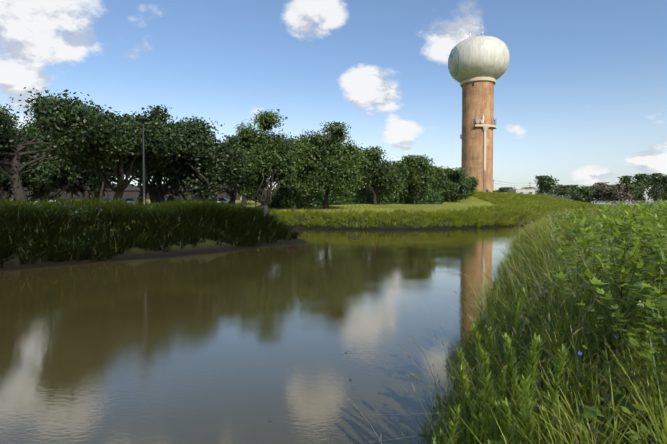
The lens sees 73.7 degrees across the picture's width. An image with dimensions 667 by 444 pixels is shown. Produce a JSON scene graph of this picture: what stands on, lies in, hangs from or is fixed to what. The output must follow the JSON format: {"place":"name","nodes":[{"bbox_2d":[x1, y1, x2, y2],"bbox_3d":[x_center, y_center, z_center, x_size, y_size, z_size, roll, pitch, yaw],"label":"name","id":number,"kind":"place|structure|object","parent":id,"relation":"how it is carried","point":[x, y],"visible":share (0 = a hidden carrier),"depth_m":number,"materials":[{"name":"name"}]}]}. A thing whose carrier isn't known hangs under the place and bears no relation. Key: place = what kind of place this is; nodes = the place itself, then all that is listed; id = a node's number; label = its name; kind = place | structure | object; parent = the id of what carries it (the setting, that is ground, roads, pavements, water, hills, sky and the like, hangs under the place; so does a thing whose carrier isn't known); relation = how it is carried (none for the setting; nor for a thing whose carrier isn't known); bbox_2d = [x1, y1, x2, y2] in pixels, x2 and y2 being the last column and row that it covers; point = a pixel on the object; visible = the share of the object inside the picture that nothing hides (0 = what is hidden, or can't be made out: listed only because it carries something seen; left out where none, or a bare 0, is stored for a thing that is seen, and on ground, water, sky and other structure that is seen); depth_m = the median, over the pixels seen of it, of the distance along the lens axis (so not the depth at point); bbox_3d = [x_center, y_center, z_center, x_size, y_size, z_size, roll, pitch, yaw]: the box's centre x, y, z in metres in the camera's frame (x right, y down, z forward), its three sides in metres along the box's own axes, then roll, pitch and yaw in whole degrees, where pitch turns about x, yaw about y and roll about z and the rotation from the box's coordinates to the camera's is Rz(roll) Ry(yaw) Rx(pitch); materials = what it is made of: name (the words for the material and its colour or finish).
{"place":"outdoors","nodes":[
{"label":"outdoors","id":0,"kind":"place"},
{"bbox_2d":[0,226,527,443],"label":"water","id":1,"kind":"structure","parent":0,"point":[239,347],"depth_m":9.53,"materials":[{"name":"brown liquid"}]},
{"bbox_2d":[0,191,666,443],"bbox_3d":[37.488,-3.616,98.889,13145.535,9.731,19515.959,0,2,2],"label":"ground","id":2,"kind":"structure","parent":0,"point":[209,246],"depth_m":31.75,"materials":[{"name":"green plant"}]},
{"bbox_2d":[9,184,262,202],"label":"building","id":3,"kind":"structure","parent":2,"relation":"on","point":[131,192],"depth_m":140.56,"materials":[{"name":"painted metal"},{"name":"glass"},{"name":"rubber"}]},
{"bbox_2d":[135,117,150,205],"bbox_3d":[-15.168,-4.627,35.538,1.160,7.408,1.160,0,2,2],"label":"park lamp","id":4,"kind":"object","parent":2,"relation":"on","point":[143,120],"visible":0.92,"depth_m":35.46,"materials":[{"name":"black metal"}]},
{"bbox_2d":[0,87,666,213],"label":"tree","id":5,"kind":"object","parent":2,"relation":"on","point":[79,128],"depth_m":58.83,"materials":[{"name":"green plant"}]},
{"bbox_2d":[0,199,666,443],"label":"weeds","id":6,"kind":"object","parent":2,"relation":"on","point":[644,303],"visible":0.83,"depth_m":4.25,"materials":[{"name":"green plant"}]},
{"bbox_2d":[64,205,659,355],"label":"flowers","id":7,"kind":"object","parent":2,"relation":"on","point":[580,353],"visible":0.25,"depth_m":4.63,"materials":[{"name":"purple plant"}]},
{"bbox_2d":[448,33,509,191],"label":"water tower","id":8,"kind":"structure","parent":2,"relation":"on","point":[477,67],"depth_m":151.59,"materials":[{"name":"concrete"}]},
{"bbox_2d":[598,201,653,205],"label":"foot bridge","id":9,"kind":"structure","parent":2,"relation":"on","point":[623,204],"depth_m":189.38,"materials":[{"name":"grey"}]},
{"bbox_2d":[0,0,666,203],"label":"sky","id":10,"kind":"structure","parent":0,"point":[580,98],"materials":[{"name":"blue"}]},
{"bbox_2d":[493,179,655,202],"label":"building","id":11,"kind":"structure","parent":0,"point":[525,191],"depth_m":166.53,"materials":[{"name":"grey"}]}
]}

